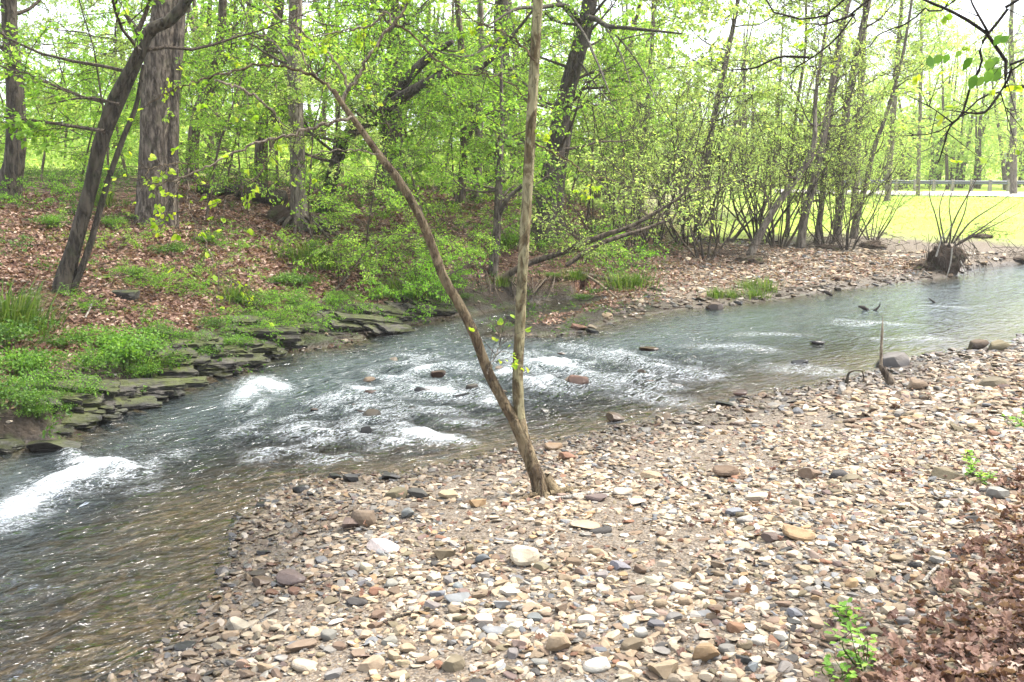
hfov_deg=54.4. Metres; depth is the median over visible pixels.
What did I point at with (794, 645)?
stone
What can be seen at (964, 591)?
stone
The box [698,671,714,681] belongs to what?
stone
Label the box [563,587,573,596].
stone
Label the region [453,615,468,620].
stone
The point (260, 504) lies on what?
stone
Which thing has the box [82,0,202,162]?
sapling
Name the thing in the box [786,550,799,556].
stone
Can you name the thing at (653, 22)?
tall tree
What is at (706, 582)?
stone
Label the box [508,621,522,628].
stone
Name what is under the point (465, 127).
bank tree
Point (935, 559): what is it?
stone
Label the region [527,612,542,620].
stone
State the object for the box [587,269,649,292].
grass tuft
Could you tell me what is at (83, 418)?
rock ledge
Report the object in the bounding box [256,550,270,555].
stone
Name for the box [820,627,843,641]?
stone
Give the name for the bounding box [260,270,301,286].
herb clump
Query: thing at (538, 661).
stone
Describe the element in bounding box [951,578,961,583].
stone
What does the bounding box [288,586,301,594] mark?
stone
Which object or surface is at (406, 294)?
herb clump
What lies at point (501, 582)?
stone
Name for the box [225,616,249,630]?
stone
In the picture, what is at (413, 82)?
sapling
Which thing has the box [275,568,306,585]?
stone
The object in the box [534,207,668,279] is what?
shrub
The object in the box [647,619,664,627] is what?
stone
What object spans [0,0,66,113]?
sapling
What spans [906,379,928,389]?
stone
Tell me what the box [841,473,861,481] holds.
stone
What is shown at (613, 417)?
stone
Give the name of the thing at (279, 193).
fallen log
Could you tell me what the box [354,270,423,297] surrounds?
grass tuft
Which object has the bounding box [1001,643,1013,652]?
stone
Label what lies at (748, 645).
stone
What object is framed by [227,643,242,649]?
stone
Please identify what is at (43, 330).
grass tuft
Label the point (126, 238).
shrub
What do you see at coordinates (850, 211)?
shrub
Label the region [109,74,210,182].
sapling
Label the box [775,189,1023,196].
road
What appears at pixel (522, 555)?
stone
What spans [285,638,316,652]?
stone
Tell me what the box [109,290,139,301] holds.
rock
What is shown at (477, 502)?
stone
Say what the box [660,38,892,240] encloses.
shrub
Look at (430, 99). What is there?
sapling
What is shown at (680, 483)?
stick
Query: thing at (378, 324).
rock ledge
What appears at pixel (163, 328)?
herb clump
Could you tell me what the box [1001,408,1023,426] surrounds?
seedling
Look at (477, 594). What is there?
stone
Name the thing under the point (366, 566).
stone
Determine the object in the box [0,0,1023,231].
woodland
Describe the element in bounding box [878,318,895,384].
dead stalk
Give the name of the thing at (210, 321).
herb clump
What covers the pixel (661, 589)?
stone
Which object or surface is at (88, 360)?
herb clump
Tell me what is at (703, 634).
stone
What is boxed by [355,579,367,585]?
stone
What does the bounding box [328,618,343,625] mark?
stone
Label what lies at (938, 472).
stone
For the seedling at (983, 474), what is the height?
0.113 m
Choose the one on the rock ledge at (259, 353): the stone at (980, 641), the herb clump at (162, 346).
the herb clump at (162, 346)
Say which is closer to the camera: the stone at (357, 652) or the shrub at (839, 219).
the stone at (357, 652)
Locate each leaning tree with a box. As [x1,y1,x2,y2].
[187,9,532,214]
[498,128,762,282]
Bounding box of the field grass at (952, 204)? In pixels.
[660,190,1023,244]
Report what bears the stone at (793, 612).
on the ground at (24, 427)
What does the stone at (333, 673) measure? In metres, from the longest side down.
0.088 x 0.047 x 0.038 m
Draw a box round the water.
[0,263,1023,681]
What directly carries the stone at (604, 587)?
on the ground at (24, 427)
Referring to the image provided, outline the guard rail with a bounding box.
[844,179,1023,191]
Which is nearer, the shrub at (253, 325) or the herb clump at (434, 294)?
the shrub at (253, 325)
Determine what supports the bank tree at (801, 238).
on the ground at (24, 427)
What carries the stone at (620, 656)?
on the ground at (24, 427)
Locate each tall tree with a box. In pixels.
[538,0,741,213]
[602,0,845,235]
[742,0,937,217]
[838,0,957,200]
[865,0,981,195]
[966,0,1023,193]
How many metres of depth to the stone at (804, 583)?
4.92 m
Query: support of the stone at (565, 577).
on the ground at (24, 427)
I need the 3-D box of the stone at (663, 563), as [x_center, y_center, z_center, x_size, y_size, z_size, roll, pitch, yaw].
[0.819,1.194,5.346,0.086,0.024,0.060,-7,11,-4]
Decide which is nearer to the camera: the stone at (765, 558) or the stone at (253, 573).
the stone at (765, 558)
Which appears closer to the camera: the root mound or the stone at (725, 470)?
the stone at (725, 470)
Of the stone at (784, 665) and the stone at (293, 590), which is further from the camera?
the stone at (293, 590)
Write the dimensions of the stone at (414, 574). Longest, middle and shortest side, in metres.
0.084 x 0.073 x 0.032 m
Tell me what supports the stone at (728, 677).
on the ground at (24, 427)
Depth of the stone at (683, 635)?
4.45 m
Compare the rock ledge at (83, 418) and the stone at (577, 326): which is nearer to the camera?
the rock ledge at (83, 418)
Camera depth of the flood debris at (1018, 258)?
24.29 m
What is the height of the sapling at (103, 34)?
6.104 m
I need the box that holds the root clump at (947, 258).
[909,150,1020,278]
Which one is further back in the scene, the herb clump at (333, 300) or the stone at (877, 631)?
the herb clump at (333, 300)
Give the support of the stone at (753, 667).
on the ground at (24, 427)
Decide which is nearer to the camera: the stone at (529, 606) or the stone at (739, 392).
the stone at (529, 606)
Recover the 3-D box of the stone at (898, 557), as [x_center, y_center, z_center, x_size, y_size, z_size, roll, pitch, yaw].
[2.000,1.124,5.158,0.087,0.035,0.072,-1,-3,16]
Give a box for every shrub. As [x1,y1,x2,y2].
[0,166,74,209]
[38,152,137,199]
[50,202,192,251]
[58,284,164,317]
[89,256,180,288]
[109,234,265,294]
[114,310,196,363]
[133,261,222,299]
[191,283,329,329]
[193,306,289,336]
[195,224,268,260]
[216,191,470,291]
[232,287,333,325]
[250,185,531,280]
[258,276,348,330]
[268,233,346,264]
[268,244,353,271]
[317,282,434,323]
[351,236,497,315]
[353,192,535,277]
[358,237,482,296]
[361,178,537,233]
[467,214,562,252]
[489,129,695,257]
[509,192,664,271]
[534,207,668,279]
[540,1,744,253]
[571,89,726,244]
[585,17,798,224]
[590,26,800,246]
[622,78,802,259]
[645,87,843,242]
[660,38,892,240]
[690,24,880,247]
[690,82,828,221]
[774,97,924,243]
[775,99,932,249]
[825,143,931,239]
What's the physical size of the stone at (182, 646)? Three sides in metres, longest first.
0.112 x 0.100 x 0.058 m
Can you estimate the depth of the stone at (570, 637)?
4.48 m
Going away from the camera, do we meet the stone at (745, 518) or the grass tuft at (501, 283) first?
the stone at (745, 518)
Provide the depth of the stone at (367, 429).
8.67 m
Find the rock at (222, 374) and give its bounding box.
[213,373,232,376]
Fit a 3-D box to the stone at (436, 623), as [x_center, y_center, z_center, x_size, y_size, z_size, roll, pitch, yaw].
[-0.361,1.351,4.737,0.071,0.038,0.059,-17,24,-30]
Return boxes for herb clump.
[0,315,60,352]
[0,346,53,375]
[0,372,31,405]
[0,386,61,414]
[3,362,81,394]
[7,346,73,370]
[15,400,64,419]
[33,212,69,228]
[38,330,81,350]
[44,384,78,398]
[49,402,77,415]
[58,344,122,374]
[58,374,106,396]
[60,322,133,349]
[82,326,170,372]
[101,215,127,227]
[115,266,152,279]
[118,359,162,377]
[126,319,175,337]
[135,333,176,352]
[147,241,191,255]
[154,327,216,341]
[159,348,189,364]
[180,230,223,245]
[192,316,239,329]
[192,343,221,356]
[216,291,267,306]
[219,332,254,348]
[244,308,284,320]
[257,287,307,305]
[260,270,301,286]
[281,270,328,289]
[285,297,317,312]
[323,289,358,299]
[323,295,347,306]
[359,290,390,299]
[385,287,421,300]
[422,288,446,300]
[432,274,463,283]
[460,292,473,299]
[543,272,564,278]
[573,293,592,300]
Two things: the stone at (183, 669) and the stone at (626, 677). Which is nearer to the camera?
the stone at (626, 677)
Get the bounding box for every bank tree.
[0,0,60,200]
[0,0,303,185]
[0,0,408,295]
[134,0,185,227]
[144,0,408,185]
[189,0,368,231]
[227,0,544,195]
[312,0,489,185]
[339,0,523,204]
[353,0,605,201]
[403,0,656,190]
[439,0,699,245]
[710,0,878,255]
[731,0,854,236]
[758,0,907,247]
[768,0,889,243]
[799,0,927,241]
[811,0,951,238]
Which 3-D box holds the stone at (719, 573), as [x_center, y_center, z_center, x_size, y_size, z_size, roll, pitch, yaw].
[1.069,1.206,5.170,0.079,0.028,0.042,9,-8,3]
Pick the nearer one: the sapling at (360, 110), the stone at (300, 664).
the stone at (300, 664)
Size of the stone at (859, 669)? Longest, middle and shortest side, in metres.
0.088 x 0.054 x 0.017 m
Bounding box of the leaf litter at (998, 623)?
[0,177,1023,681]
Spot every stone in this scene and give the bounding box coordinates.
[173,641,196,651]
[176,666,189,673]
[180,650,197,657]
[186,673,200,681]
[204,623,219,631]
[204,636,218,643]
[213,642,227,649]
[221,630,238,640]
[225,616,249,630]
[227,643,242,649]
[228,610,242,617]
[235,659,248,668]
[236,669,254,677]
[241,631,253,636]
[248,569,265,576]
[251,575,273,586]
[252,631,260,640]
[254,655,263,661]
[256,501,268,506]
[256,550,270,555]
[257,663,273,671]
[265,609,277,616]
[267,619,276,624]
[268,624,283,630]
[269,635,283,640]
[271,668,281,678]
[274,655,287,661]
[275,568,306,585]
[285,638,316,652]
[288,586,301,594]
[291,658,317,671]
[292,484,309,492]
[306,626,318,636]
[316,604,328,611]
[320,628,336,640]
[323,596,338,604]
[324,667,342,679]
[328,473,340,478]
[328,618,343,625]
[332,641,345,650]
[339,586,352,594]
[342,517,358,529]
[343,474,358,481]
[346,596,367,605]
[350,648,364,657]
[351,509,375,527]
[355,409,364,414]
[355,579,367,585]
[357,655,384,671]
[359,629,372,638]
[360,426,374,434]
[360,562,372,571]
[361,409,381,424]
[364,390,380,392]
[366,538,399,553]
[367,622,382,628]
[368,587,384,595]
[370,610,384,618]
[381,635,397,645]
[382,472,400,479]
[383,486,407,498]
[384,578,398,587]
[387,586,399,595]
[387,650,399,660]
[388,670,406,678]
[393,624,405,635]
[396,406,414,411]
[396,659,409,665]
[400,643,415,652]
[401,507,413,517]
[407,487,427,497]
[409,571,421,577]
[414,387,430,391]
[416,656,431,662]
[424,583,438,587]
[424,600,440,608]
[426,574,441,580]
[429,590,445,596]
[430,370,445,377]
[430,619,442,628]
[430,636,444,644]
[432,549,454,559]
[438,489,457,498]
[441,654,464,671]
[443,575,452,583]
[444,592,470,602]
[447,605,459,613]
[450,559,463,569]
[453,393,469,399]
[453,582,462,588]
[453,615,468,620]
[458,631,472,640]
[462,625,473,633]
[466,383,477,392]
[466,543,473,551]
[468,606,476,613]
[469,499,485,506]
[469,678,485,681]
[472,589,487,598]
[474,613,492,623]
[475,554,489,562]
[477,571,489,579]
[482,626,504,633]
[486,639,500,646]
[493,600,510,608]
[494,579,508,585]
[499,586,518,595]
[503,613,515,621]
[504,665,517,672]
[505,316,514,322]
[505,631,520,638]
[506,583,518,588]
[507,648,518,658]
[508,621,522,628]
[510,545,539,565]
[511,639,526,646]
[521,602,535,612]
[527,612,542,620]
[531,658,548,664]
[533,561,549,571]
[536,629,548,636]
[540,602,554,608]
[544,443,562,450]
[546,632,570,650]
[554,621,562,631]
[555,603,566,612]
[558,452,575,459]
[558,574,571,582]
[561,662,571,670]
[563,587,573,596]
[565,633,575,640]
[566,557,581,565]
[567,375,588,387]
[570,323,587,329]
[570,520,599,529]
[571,644,584,651]
[574,567,587,574]
[574,579,586,587]
[577,615,594,624]
[582,607,597,614]
[583,657,610,672]
[585,493,606,501]
[586,328,598,333]
[587,548,601,555]
[589,526,611,533]
[594,570,608,578]
[596,583,610,590]
[605,575,618,583]
[605,598,620,603]
[606,412,624,422]
[606,629,619,641]
[610,560,630,569]
[613,487,631,495]
[613,653,626,660]
[616,661,631,670]
[618,673,634,681]
[619,614,636,625]
[621,637,644,649]
[627,498,645,505]
[631,587,645,594]
[633,564,646,573]
[634,626,647,637]
[639,346,658,350]
[640,470,661,478]
[642,609,657,616]
[643,576,662,583]
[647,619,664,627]
[647,659,678,678]
[652,646,670,654]
[653,598,666,607]
[656,559,671,566]
[656,586,670,593]
[657,536,666,544]
[666,611,682,619]
[670,383,683,389]
[671,582,692,593]
[678,596,692,604]
[678,630,687,641]
[690,591,705,599]
[690,610,700,616]
[691,566,698,573]
[692,642,719,660]
[698,585,708,591]
[698,629,714,638]
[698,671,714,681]
[699,579,712,584]
[705,302,723,311]
[706,612,716,618]
[707,604,722,611]
[710,561,724,567]
[710,570,724,575]
[712,465,738,476]
[716,401,733,405]
[718,643,734,653]
[721,673,737,681]
[725,507,743,515]
[725,592,740,598]
[726,621,745,632]
[732,389,746,396]
[735,654,751,663]
[736,515,752,522]
[737,639,752,649]
[739,587,745,592]
[740,677,755,681]
[745,492,767,500]
[745,662,757,671]
[751,635,764,645]
[755,601,769,609]
[758,555,770,560]
[761,532,783,542]
[762,622,774,631]
[762,656,776,663]
[764,674,776,681]
[765,616,779,623]
[767,574,778,581]
[773,631,787,641]
[775,601,791,606]
[777,660,793,672]
[780,678,796,681]
[782,524,815,541]
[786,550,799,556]
[786,608,802,616]
[786,617,800,623]
[787,590,798,596]
[789,643,802,647]
[791,359,808,364]
[797,468,822,478]
[800,580,813,586]
[807,616,823,628]
[808,550,819,558]
[810,340,825,344]
[811,590,821,595]
[811,674,828,681]
[815,659,824,664]
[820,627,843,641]
[823,649,834,654]
[828,469,848,478]
[837,595,854,602]
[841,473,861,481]
[845,577,858,587]
[847,632,859,638]
[851,637,866,650]
[851,663,867,672]
[863,671,882,681]
[867,627,882,635]
[871,599,885,605]
[873,566,883,572]
[874,352,909,367]
[880,606,894,614]
[881,585,898,591]
[882,624,897,628]
[889,554,906,560]
[895,616,909,624]
[904,643,918,651]
[905,608,914,616]
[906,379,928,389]
[926,627,940,633]
[929,549,945,556]
[929,555,945,563]
[930,637,938,643]
[931,467,964,479]
[935,501,950,506]
[945,662,961,672]
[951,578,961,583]
[954,588,971,595]
[966,572,980,581]
[968,339,989,349]
[972,639,983,645]
[976,377,1006,386]
[986,486,1009,497]
[987,340,1010,350]
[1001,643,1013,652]
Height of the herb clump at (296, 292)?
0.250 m
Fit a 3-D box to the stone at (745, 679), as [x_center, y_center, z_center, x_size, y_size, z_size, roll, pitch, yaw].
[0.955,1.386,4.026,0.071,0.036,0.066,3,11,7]
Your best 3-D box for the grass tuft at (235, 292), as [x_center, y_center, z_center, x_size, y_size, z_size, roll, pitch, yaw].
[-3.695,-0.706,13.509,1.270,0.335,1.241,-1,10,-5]
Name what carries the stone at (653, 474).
on the ground at (24, 427)
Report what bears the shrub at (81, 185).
on the ground at (24, 427)
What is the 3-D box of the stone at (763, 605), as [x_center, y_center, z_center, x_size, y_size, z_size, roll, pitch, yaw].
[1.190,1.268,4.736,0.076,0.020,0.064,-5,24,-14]
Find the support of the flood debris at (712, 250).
on the ground at (24, 427)
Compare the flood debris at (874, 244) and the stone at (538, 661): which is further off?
the flood debris at (874, 244)
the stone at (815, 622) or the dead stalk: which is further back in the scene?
the dead stalk
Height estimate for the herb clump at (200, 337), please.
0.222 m
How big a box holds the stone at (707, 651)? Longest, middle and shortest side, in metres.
0.118 x 0.085 x 0.077 m
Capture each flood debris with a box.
[669,217,785,257]
[704,227,813,265]
[796,221,863,250]
[839,205,924,249]
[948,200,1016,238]
[991,231,1023,262]
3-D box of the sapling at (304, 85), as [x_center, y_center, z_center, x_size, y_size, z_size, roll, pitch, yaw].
[-3.198,-3.251,16.660,2.334,3.545,2.418,0,10,-1]
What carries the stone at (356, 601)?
on the ground at (24, 427)
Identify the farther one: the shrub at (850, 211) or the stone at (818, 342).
the shrub at (850, 211)
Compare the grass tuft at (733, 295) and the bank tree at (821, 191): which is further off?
the bank tree at (821, 191)
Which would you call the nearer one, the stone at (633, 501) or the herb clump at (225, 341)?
the stone at (633, 501)
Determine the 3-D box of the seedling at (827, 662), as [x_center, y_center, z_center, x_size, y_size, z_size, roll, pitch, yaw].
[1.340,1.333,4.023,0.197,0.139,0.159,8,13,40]
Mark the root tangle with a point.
(534, 289)
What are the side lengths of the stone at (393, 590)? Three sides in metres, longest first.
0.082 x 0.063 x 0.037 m
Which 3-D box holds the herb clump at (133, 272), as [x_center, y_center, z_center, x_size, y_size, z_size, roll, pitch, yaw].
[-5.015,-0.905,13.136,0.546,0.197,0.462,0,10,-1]
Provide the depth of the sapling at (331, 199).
15.53 m
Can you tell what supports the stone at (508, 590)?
on the ground at (24, 427)
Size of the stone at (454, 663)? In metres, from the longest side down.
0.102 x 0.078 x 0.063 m
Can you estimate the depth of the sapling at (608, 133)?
26.91 m
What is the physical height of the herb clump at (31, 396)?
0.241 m
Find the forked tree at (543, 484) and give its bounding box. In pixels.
[103,0,635,499]
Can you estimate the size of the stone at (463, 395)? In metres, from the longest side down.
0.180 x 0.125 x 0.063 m
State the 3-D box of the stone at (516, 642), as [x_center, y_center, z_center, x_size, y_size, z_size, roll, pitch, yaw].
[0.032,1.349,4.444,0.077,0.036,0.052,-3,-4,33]
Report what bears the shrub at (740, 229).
on the ground at (24, 427)
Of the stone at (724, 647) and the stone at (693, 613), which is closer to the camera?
the stone at (724, 647)
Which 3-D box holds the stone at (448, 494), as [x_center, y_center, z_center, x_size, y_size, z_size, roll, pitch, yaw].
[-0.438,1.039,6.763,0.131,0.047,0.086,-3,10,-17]
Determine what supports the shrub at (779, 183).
on the ground at (24, 427)
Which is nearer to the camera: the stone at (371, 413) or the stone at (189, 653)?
the stone at (189, 653)
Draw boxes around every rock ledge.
[0,367,120,455]
[90,364,208,420]
[140,315,318,376]
[246,294,455,336]
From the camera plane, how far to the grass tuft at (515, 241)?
19.14 m
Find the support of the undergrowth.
on the ground at (24, 427)
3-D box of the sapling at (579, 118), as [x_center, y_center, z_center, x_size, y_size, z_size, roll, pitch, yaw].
[1.492,-4.747,23.088,3.768,3.597,2.604,2,10,13]
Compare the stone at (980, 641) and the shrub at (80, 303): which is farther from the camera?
the shrub at (80, 303)
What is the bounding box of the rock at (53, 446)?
[26,439,81,455]
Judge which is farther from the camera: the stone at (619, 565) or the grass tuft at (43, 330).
the grass tuft at (43, 330)
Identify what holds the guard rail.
on the ground at (24, 427)
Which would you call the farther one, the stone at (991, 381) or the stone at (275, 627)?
the stone at (991, 381)
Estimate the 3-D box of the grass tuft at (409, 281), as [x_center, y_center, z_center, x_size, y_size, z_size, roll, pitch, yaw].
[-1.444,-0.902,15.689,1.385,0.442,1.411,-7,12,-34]
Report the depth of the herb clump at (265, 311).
13.04 m
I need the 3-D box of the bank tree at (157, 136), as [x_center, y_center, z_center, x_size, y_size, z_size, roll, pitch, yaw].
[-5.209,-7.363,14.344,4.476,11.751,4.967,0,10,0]
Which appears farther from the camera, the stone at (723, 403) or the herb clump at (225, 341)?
the herb clump at (225, 341)
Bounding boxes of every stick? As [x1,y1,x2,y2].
[382,609,434,622]
[551,491,609,498]
[607,467,632,480]
[668,474,696,491]
[896,652,951,668]
[921,562,943,583]
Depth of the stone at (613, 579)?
5.10 m
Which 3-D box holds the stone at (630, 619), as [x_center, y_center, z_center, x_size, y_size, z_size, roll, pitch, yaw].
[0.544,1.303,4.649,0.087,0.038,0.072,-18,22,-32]
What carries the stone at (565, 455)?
on the ground at (24, 427)
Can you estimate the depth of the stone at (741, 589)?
4.95 m
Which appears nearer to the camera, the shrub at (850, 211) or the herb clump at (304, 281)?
the herb clump at (304, 281)
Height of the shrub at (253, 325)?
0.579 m
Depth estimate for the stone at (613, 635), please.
4.46 m
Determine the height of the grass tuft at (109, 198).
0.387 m
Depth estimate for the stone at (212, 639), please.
4.85 m
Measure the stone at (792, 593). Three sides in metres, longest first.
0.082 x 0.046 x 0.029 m
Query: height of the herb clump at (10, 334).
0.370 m
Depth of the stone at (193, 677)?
4.45 m
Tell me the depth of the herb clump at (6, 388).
8.68 m
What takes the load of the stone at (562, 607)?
on the ground at (24, 427)
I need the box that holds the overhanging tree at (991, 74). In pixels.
[716,0,1023,162]
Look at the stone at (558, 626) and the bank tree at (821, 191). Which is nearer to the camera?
the stone at (558, 626)
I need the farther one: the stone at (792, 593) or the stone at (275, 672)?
the stone at (792, 593)
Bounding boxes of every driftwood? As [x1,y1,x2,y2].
[823,290,832,295]
[858,305,868,309]
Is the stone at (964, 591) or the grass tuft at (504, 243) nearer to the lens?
the stone at (964, 591)
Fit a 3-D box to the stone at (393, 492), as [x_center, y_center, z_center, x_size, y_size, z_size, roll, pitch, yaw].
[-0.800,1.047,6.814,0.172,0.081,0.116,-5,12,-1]
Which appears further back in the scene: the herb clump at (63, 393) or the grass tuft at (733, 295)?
the grass tuft at (733, 295)
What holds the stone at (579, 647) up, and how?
on the ground at (24, 427)
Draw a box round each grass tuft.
[0,275,82,331]
[0,294,79,339]
[63,186,130,206]
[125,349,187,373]
[202,278,270,304]
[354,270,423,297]
[374,274,464,299]
[480,231,518,248]
[489,273,515,287]
[490,229,537,245]
[553,265,595,280]
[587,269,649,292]
[610,269,667,289]
[696,286,731,298]
[720,287,747,299]
[728,284,774,300]
[735,276,766,290]
[751,273,784,292]
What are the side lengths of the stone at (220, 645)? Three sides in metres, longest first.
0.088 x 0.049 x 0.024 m
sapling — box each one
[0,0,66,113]
[0,0,114,173]
[0,0,131,179]
[0,23,60,163]
[2,0,150,195]
[26,49,139,179]
[54,0,206,175]
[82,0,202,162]
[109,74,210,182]
[162,13,316,217]
[179,0,342,186]
[179,10,323,178]
[180,71,317,209]
[239,28,410,199]
[245,35,392,239]
[269,0,456,195]
[287,132,435,276]
[316,67,474,222]
[325,15,488,206]
[403,0,540,190]
[403,46,523,198]
[407,15,631,276]
[424,66,522,170]
[444,71,574,221]
[491,58,658,207]
[517,30,604,171]
[526,42,655,231]
[540,98,655,214]
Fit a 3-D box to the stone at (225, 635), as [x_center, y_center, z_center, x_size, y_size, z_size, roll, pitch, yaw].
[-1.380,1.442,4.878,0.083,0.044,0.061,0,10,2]
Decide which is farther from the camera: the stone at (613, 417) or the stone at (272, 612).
the stone at (613, 417)
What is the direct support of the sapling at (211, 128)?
on the ground at (24, 427)
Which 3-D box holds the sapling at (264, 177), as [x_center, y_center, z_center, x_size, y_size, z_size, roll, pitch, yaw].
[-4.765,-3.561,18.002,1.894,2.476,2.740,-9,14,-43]
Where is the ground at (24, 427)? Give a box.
[0,123,1023,681]
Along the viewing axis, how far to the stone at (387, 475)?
7.39 m
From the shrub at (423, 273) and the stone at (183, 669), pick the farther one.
the shrub at (423, 273)
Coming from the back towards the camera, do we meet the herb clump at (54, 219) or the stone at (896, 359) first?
the herb clump at (54, 219)
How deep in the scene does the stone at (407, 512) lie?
6.32 m
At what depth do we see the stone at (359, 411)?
9.45 m
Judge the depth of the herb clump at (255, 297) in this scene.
13.36 m
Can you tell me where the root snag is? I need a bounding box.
[845,370,864,382]
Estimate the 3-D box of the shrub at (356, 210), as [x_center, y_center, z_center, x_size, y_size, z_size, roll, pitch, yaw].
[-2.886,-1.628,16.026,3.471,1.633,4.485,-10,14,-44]
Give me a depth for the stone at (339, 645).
4.60 m
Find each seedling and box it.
[815,653,867,681]
[824,614,877,671]
[829,597,860,623]
[962,449,980,475]
[975,470,996,483]
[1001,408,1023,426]
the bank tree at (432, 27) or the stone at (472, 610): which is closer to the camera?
the stone at (472, 610)
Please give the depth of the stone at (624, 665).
4.21 m
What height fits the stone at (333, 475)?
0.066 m
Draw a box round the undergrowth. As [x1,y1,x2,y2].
[0,161,682,441]
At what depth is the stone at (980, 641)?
4.11 m
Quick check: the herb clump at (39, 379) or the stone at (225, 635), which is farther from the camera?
the herb clump at (39, 379)
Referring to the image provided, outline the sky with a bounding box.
[0,0,1023,146]
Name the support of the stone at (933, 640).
on the ground at (24, 427)
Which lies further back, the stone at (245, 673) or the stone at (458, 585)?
the stone at (458, 585)
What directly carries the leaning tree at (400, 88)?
on the ground at (24, 427)
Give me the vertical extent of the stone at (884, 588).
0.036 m
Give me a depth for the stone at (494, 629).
4.60 m
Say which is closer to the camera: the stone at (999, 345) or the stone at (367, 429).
the stone at (367, 429)
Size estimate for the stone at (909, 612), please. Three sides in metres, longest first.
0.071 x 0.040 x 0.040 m
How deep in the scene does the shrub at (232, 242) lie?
15.17 m
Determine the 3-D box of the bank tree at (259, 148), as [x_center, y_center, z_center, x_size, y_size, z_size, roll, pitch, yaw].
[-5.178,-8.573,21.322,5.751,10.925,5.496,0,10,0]
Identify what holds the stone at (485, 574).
on the ground at (24, 427)
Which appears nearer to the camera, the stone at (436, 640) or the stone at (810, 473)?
the stone at (436, 640)
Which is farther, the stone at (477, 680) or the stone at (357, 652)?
the stone at (357, 652)
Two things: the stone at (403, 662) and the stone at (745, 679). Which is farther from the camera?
the stone at (403, 662)
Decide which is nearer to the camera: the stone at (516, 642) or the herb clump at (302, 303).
the stone at (516, 642)
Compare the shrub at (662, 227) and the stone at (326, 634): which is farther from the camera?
the shrub at (662, 227)
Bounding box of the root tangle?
[451,270,555,303]
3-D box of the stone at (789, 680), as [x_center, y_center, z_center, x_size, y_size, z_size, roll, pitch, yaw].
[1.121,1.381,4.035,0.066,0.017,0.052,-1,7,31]
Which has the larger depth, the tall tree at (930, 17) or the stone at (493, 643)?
the tall tree at (930, 17)
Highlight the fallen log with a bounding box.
[196,183,287,205]
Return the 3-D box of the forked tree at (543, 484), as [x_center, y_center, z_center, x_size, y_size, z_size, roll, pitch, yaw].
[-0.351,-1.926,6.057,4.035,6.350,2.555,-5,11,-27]
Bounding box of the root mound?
[265,203,342,238]
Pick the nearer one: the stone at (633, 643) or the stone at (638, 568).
the stone at (633, 643)
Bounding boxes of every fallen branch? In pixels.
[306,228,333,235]
[317,261,359,303]
[565,270,618,298]
[578,270,661,290]
[619,262,690,268]
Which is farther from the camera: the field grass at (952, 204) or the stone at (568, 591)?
the field grass at (952, 204)
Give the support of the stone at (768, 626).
on the ground at (24, 427)
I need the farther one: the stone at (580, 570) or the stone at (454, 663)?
the stone at (580, 570)
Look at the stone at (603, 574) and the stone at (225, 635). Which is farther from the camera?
the stone at (603, 574)
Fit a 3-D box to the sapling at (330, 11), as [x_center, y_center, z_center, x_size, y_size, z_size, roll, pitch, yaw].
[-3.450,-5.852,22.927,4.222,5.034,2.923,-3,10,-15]
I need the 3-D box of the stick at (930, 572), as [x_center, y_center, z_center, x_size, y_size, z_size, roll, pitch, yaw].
[2.094,1.154,4.963,0.029,0.035,0.269,9,13,41]
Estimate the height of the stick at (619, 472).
0.041 m
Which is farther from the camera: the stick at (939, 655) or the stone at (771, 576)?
the stone at (771, 576)
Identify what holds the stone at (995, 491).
on the ground at (24, 427)
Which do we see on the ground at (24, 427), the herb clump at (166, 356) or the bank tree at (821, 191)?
the bank tree at (821, 191)
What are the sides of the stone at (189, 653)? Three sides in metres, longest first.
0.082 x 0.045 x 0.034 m
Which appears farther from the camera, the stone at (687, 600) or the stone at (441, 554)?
the stone at (441, 554)
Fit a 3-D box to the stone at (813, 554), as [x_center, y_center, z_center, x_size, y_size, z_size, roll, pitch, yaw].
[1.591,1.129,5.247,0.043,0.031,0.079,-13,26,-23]
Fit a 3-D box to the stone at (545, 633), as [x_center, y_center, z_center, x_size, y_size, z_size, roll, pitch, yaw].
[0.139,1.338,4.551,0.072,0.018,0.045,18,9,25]
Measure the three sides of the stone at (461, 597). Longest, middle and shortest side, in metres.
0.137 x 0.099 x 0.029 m
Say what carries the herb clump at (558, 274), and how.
on the ground at (24, 427)
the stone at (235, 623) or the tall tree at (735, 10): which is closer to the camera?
the stone at (235, 623)
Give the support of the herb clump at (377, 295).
on the ground at (24, 427)
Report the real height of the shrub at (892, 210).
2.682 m
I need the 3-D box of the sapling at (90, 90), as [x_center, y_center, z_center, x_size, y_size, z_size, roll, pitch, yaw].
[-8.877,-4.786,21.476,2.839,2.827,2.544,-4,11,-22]
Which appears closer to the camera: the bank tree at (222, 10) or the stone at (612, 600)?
the stone at (612, 600)
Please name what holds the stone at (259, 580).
on the ground at (24, 427)
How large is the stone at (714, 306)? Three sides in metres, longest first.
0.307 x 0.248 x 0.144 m
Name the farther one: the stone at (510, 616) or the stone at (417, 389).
the stone at (417, 389)
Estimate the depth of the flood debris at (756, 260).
21.67 m
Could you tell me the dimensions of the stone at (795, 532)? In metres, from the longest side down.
0.192 x 0.142 x 0.080 m
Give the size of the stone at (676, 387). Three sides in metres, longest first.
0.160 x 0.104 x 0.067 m

